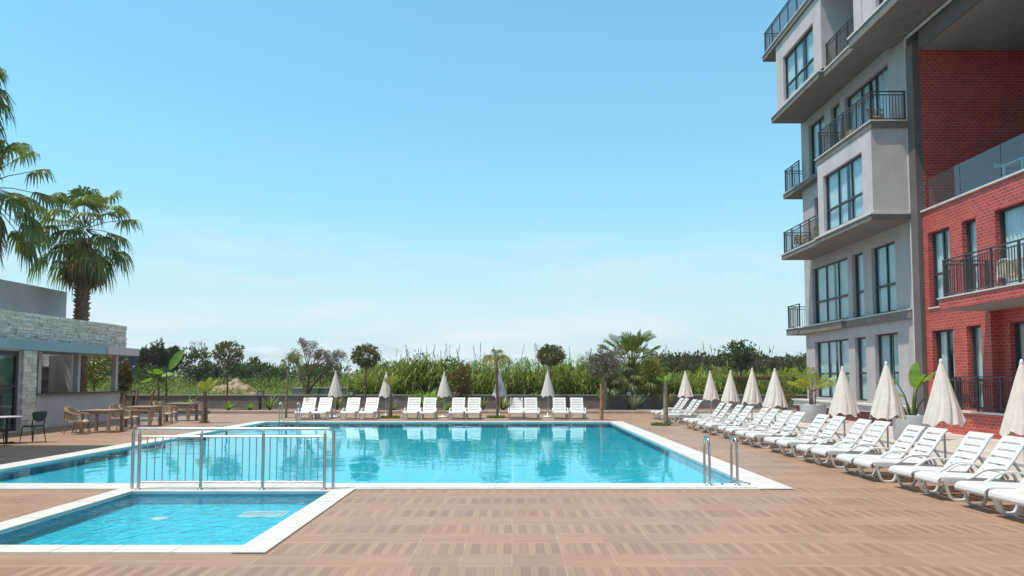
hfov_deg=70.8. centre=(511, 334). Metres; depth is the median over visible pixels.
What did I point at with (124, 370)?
shrub
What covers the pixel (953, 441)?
path
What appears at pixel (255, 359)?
field tree
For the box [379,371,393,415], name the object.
parasol
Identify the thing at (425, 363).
field bush
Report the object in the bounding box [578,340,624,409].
olive tree
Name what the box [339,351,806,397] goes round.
reeds
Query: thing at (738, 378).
pergola
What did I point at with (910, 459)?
sun lounger
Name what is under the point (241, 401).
garden wall
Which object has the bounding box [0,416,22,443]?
pedestal table
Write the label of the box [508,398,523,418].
sun lounger
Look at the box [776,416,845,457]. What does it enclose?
sun lounger
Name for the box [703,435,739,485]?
pool ladder
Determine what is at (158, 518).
pool inlet
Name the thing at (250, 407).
agave
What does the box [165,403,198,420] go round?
wicker table
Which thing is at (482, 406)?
yucca
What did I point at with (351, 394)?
bed lamp
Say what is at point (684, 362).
wood
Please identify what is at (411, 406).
sun lounger
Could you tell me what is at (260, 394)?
bed lamp
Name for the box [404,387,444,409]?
corn plant
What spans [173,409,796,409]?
soil
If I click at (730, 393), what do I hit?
parasol
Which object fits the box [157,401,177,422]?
wicker armchair
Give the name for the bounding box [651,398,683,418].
sun lounger
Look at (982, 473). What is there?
sun lounger
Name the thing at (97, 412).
wicker table
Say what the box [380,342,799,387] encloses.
reed plumes
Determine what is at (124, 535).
kids pool basin
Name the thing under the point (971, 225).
window
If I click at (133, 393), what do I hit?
bed lamp
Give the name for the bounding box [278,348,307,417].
young palm
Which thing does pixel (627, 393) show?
bed lamp
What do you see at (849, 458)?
sun lounger
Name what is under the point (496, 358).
young palm
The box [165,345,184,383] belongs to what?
field tree
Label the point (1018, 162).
terrace table
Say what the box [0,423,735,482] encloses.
pool water
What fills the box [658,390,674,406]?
yucca
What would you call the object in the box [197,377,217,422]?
young palm
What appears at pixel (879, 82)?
window
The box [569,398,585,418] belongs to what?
sun lounger
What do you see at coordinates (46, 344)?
bar building
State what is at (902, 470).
sun lounger
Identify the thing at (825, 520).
pool deck
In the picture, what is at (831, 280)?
window
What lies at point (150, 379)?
banana plant
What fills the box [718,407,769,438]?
sun lounger
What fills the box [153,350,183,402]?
banana plant
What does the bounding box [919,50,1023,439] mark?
red brick wing
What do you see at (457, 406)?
sun lounger
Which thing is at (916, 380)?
bird of paradise
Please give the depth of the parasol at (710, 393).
28.59 m
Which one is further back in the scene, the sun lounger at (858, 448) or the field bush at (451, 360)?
the field bush at (451, 360)
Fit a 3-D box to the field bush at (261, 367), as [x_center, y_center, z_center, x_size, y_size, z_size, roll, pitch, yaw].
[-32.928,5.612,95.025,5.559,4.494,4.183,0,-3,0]
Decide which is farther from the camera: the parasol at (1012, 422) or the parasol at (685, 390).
the parasol at (685, 390)
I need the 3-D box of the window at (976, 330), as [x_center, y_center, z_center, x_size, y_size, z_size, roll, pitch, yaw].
[14.453,0.989,22.075,0.210,2.570,0.690,0,-3,0]
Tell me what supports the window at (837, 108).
in the grey hotel block at (842, 66)
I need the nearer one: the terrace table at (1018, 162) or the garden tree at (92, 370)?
the terrace table at (1018, 162)
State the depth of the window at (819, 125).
34.26 m
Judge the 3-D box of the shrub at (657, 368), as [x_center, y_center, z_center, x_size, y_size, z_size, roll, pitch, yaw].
[7.693,2.367,39.576,1.455,3.430,1.604,-3,-5,44]
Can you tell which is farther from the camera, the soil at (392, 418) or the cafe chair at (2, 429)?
the soil at (392, 418)
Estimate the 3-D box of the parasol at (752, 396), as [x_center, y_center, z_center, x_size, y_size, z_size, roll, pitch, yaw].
[7.972,2.159,23.894,0.679,2.152,0.680,0,-4,25]
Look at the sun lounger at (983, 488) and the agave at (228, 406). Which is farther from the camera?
the agave at (228, 406)
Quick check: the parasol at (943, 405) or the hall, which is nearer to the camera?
the parasol at (943, 405)
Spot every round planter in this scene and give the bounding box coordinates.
[799,404,825,422]
[892,414,931,441]
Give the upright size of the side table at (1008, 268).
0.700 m
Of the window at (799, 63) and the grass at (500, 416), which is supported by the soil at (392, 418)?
the grass at (500, 416)
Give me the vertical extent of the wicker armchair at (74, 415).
0.861 m
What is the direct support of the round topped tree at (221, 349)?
on the soil at (472, 409)
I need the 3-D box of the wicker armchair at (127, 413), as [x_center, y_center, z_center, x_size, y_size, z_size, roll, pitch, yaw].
[-13.879,2.936,26.020,0.609,0.861,0.618,0,-3,-2]
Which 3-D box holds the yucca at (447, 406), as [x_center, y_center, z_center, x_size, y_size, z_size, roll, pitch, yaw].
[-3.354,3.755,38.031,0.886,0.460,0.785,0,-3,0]
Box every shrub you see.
[117,357,133,404]
[448,360,473,409]
[638,347,666,408]
[776,373,795,409]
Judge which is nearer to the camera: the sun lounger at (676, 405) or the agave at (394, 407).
the sun lounger at (676, 405)
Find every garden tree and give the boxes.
[87,356,119,390]
[718,339,760,394]
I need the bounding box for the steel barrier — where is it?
[130,427,334,489]
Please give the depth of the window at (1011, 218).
20.86 m
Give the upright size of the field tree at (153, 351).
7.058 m
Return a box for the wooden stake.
[599,372,605,419]
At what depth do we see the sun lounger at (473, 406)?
32.36 m
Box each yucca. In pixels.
[180,397,196,408]
[257,395,276,409]
[333,397,343,409]
[442,402,450,409]
[480,397,489,409]
[494,396,511,409]
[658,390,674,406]
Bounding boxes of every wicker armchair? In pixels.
[61,406,88,432]
[63,407,90,434]
[109,405,131,428]
[116,404,139,428]
[151,402,172,424]
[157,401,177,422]
[189,400,207,418]
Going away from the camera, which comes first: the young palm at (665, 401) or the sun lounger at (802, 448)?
the sun lounger at (802, 448)
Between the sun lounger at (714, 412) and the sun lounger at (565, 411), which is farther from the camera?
the sun lounger at (565, 411)
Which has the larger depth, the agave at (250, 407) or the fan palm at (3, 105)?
the agave at (250, 407)
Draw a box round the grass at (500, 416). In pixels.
[198,415,671,425]
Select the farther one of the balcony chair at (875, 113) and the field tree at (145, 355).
the field tree at (145, 355)
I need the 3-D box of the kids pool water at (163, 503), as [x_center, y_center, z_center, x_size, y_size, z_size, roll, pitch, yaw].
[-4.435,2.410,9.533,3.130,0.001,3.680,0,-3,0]
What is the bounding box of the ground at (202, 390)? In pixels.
[88,383,344,394]
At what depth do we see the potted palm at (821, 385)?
28.43 m
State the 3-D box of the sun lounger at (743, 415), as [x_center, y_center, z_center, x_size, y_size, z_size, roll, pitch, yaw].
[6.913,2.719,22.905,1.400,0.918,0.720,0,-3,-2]
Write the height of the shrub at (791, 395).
2.299 m
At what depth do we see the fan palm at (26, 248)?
29.45 m
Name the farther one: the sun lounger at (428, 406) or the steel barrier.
the sun lounger at (428, 406)
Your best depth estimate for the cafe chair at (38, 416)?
20.18 m
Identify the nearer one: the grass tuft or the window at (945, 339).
the window at (945, 339)
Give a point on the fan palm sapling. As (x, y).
(392, 380)
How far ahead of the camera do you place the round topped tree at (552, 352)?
39.02 m
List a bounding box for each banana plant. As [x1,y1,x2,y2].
[141,371,171,400]
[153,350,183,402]
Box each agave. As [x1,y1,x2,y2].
[224,400,235,409]
[245,403,256,409]
[384,399,402,409]
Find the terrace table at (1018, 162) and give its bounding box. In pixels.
[1001,157,1023,176]
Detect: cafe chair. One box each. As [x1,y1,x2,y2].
[0,427,6,445]
[19,411,46,442]
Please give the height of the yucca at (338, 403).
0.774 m
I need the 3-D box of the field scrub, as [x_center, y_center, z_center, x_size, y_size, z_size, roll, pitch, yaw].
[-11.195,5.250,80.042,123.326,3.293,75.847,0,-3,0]
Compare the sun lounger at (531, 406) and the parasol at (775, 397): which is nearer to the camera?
the parasol at (775, 397)
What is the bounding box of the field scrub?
[86,371,805,394]
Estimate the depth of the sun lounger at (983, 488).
9.90 m
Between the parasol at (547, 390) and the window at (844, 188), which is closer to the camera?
the window at (844, 188)
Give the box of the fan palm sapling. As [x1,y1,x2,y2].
[383,375,397,416]
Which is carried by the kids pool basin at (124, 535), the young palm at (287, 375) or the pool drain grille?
the pool drain grille
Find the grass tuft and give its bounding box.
[624,393,646,409]
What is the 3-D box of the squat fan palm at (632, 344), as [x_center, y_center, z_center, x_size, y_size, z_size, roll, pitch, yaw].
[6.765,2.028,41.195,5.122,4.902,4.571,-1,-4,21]
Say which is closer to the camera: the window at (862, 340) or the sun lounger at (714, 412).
the sun lounger at (714, 412)
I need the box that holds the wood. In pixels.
[87,348,806,387]
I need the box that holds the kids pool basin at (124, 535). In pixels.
[0,494,324,544]
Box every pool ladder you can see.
[279,402,300,422]
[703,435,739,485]
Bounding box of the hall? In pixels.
[104,356,155,390]
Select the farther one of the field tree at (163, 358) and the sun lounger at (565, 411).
the field tree at (163, 358)
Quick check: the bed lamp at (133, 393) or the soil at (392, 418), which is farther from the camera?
the bed lamp at (133, 393)
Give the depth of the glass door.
23.83 m
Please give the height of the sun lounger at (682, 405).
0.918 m
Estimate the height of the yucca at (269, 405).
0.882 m
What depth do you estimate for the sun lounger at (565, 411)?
32.40 m
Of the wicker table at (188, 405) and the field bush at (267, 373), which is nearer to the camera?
the wicker table at (188, 405)
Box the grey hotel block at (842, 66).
[761,0,1023,425]
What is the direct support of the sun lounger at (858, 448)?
on the pool deck
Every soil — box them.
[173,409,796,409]
[209,417,677,425]
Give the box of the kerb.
[133,410,796,413]
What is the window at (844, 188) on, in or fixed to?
in the grey hotel block at (842, 66)
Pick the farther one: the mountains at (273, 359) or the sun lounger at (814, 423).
the mountains at (273, 359)
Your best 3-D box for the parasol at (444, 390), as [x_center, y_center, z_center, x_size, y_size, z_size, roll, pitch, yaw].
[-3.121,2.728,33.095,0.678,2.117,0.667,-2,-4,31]
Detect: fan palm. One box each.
[0,67,16,151]
[0,140,65,281]
[26,185,143,391]
[588,329,675,406]
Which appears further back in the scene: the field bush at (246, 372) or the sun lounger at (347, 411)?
the field bush at (246, 372)
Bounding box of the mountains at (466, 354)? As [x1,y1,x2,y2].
[244,337,622,372]
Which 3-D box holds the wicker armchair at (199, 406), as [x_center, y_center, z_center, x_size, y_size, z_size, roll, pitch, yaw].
[-13.779,3.272,31.613,0.609,0.861,0.618,0,-3,5]
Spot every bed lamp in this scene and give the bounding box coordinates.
[130,391,136,405]
[257,391,263,408]
[348,391,354,402]
[626,391,631,408]
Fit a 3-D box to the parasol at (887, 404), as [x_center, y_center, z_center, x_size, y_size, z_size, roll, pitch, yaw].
[7.968,1.636,15.291,0.726,2.166,0.724,4,-5,-39]
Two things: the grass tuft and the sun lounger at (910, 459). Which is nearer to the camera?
the sun lounger at (910, 459)
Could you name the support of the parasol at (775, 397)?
on the pool deck
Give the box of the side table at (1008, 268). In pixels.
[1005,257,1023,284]
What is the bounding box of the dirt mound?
[207,378,256,394]
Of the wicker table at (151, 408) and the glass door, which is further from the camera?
the wicker table at (151, 408)
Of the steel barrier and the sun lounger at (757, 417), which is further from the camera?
the sun lounger at (757, 417)
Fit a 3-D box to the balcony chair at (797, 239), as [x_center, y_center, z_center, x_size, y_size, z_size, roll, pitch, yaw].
[13.395,-4.278,33.344,0.618,0.861,0.609,1,-3,-10]
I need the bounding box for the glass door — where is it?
[0,350,18,431]
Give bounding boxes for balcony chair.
[793,235,803,247]
[866,108,884,119]
[996,258,1022,286]
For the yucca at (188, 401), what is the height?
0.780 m
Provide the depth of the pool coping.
11.63 m
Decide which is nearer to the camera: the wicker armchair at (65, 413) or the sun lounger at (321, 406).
the wicker armchair at (65, 413)
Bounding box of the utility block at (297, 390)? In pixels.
[290,387,351,394]
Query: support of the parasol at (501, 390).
on the pool deck
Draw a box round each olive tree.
[285,337,349,394]
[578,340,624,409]
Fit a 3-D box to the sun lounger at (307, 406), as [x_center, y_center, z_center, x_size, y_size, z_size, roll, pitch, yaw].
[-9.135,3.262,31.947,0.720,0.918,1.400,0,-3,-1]
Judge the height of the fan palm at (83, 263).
10.913 m
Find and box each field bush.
[130,363,173,394]
[200,360,228,385]
[219,359,258,384]
[246,361,278,389]
[253,365,295,394]
[289,364,343,386]
[394,350,443,394]
[432,355,477,393]
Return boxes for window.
[785,26,824,99]
[811,116,823,174]
[815,258,848,323]
[818,339,849,397]
[826,154,862,230]
[834,103,839,143]
[848,66,888,129]
[855,252,864,316]
[858,337,866,400]
[875,241,896,313]
[878,332,899,396]
[932,228,950,306]
[936,329,954,392]
[966,219,977,291]
[972,325,982,407]
[1000,203,1023,285]
[1014,322,1023,372]
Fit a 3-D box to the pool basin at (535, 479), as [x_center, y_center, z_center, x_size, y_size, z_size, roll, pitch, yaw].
[-3.000,3.170,20.772,14.004,0.179,17.134,0,-3,0]
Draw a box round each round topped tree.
[209,340,245,409]
[350,343,380,408]
[536,343,567,409]
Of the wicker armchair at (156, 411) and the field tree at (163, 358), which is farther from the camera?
the field tree at (163, 358)
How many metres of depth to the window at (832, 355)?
32.56 m
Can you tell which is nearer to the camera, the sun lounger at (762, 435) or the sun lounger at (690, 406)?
the sun lounger at (762, 435)
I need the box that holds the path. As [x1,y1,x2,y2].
[694,413,1023,479]
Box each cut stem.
[135,386,138,405]
[148,388,154,405]
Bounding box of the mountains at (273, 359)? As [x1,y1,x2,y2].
[91,341,372,377]
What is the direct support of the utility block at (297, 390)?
on the ground at (202, 390)
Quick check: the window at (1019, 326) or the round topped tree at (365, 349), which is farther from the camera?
the round topped tree at (365, 349)
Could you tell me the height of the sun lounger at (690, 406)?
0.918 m
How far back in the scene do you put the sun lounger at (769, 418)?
20.62 m
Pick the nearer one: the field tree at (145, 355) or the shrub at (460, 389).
the shrub at (460, 389)
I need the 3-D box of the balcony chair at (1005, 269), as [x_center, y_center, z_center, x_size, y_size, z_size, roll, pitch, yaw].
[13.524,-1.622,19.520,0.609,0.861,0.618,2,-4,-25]
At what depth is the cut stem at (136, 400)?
38.44 m
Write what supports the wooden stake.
on the soil at (392, 418)
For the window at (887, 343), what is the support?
in the grey hotel block at (842, 66)
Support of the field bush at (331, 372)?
on the ground at (202, 390)
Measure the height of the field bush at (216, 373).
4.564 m
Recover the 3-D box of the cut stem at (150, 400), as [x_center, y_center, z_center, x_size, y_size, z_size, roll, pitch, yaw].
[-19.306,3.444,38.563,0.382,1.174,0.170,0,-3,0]
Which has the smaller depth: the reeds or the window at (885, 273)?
the window at (885, 273)
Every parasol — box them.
[328,371,342,417]
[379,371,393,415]
[437,371,451,417]
[492,371,506,416]
[541,370,554,417]
[678,371,693,417]
[702,371,718,414]
[721,370,739,413]
[742,368,762,421]
[762,368,787,425]
[829,366,859,437]
[869,361,906,450]
[922,359,966,463]
[999,359,1023,437]
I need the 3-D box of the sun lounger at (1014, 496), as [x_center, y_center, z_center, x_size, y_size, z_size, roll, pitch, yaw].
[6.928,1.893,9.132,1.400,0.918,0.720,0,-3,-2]
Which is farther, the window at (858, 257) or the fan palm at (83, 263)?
the fan palm at (83, 263)
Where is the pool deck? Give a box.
[0,414,1023,575]
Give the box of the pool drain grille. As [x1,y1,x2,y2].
[237,511,289,516]
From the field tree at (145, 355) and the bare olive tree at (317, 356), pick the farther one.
the field tree at (145, 355)
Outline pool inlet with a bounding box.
[151,516,167,519]
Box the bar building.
[0,279,139,433]
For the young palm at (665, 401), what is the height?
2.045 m
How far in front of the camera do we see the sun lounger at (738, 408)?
23.83 m
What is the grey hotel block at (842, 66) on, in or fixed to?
on the path
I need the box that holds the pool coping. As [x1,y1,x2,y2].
[0,421,793,553]
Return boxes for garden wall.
[120,395,806,408]
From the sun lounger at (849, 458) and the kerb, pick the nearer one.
the sun lounger at (849, 458)
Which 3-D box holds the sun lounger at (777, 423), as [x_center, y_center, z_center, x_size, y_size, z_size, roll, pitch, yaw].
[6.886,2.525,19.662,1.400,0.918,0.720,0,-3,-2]
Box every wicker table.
[79,409,124,432]
[124,406,162,426]
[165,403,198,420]
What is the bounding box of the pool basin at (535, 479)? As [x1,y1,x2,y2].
[124,469,739,496]
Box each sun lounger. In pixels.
[294,398,316,418]
[311,398,333,418]
[340,398,360,418]
[359,398,379,418]
[403,398,421,418]
[419,398,437,418]
[449,398,464,418]
[465,398,481,418]
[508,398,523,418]
[523,398,539,418]
[551,398,568,418]
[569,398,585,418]
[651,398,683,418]
[654,398,688,419]
[661,399,696,421]
[668,400,701,423]
[683,403,724,428]
[688,403,732,430]
[697,405,743,432]
[705,406,753,435]
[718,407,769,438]
[725,408,779,441]
[735,410,792,444]
[745,411,805,447]
[764,414,829,453]
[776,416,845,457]
[796,419,871,463]
[811,420,890,467]
[836,425,925,476]
[853,427,947,482]
[888,431,993,492]
[914,435,1023,500]
[954,471,1023,513]
[988,487,1023,516]
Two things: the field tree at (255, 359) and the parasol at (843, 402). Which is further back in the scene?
the field tree at (255, 359)
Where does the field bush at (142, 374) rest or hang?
on the ground at (202, 390)
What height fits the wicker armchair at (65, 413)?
0.861 m
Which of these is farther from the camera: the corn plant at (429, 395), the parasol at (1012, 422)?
the corn plant at (429, 395)
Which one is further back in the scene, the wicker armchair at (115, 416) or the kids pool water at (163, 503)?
the wicker armchair at (115, 416)
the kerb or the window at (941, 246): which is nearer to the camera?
the window at (941, 246)
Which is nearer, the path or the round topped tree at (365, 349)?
the path
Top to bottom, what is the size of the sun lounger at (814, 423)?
0.918 m
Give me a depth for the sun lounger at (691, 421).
24.86 m
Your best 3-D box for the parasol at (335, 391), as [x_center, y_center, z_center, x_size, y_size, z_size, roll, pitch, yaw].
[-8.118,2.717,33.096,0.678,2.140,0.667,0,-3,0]
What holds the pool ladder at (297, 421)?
attached to the pool coping
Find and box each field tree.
[136,344,152,394]
[147,341,158,368]
[154,337,169,367]
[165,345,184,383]
[179,341,214,391]
[248,356,260,387]
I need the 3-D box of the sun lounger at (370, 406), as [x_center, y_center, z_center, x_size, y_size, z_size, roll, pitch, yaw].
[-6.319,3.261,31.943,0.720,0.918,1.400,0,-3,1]
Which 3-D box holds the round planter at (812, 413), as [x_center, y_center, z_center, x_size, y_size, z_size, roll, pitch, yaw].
[11.900,3.100,28.465,0.980,0.720,0.980,0,-3,0]
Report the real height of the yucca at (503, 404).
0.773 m
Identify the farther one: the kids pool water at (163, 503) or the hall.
the hall
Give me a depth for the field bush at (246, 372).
91.51 m
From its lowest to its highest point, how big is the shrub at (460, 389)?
2.736 m
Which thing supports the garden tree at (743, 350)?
on the ground at (202, 390)
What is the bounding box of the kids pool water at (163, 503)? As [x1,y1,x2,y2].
[0,495,322,544]
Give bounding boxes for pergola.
[733,376,796,394]
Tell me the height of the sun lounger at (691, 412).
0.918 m
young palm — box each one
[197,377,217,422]
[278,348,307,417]
[480,349,511,415]
[657,372,671,423]
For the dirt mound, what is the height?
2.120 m
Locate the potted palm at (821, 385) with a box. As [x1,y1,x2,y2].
[787,367,836,404]
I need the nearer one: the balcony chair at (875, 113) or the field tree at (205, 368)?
the balcony chair at (875, 113)
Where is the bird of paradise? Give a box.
[876,362,935,415]
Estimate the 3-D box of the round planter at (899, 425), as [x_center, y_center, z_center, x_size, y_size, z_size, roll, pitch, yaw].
[11.270,2.609,20.280,0.980,0.720,0.980,0,-3,0]

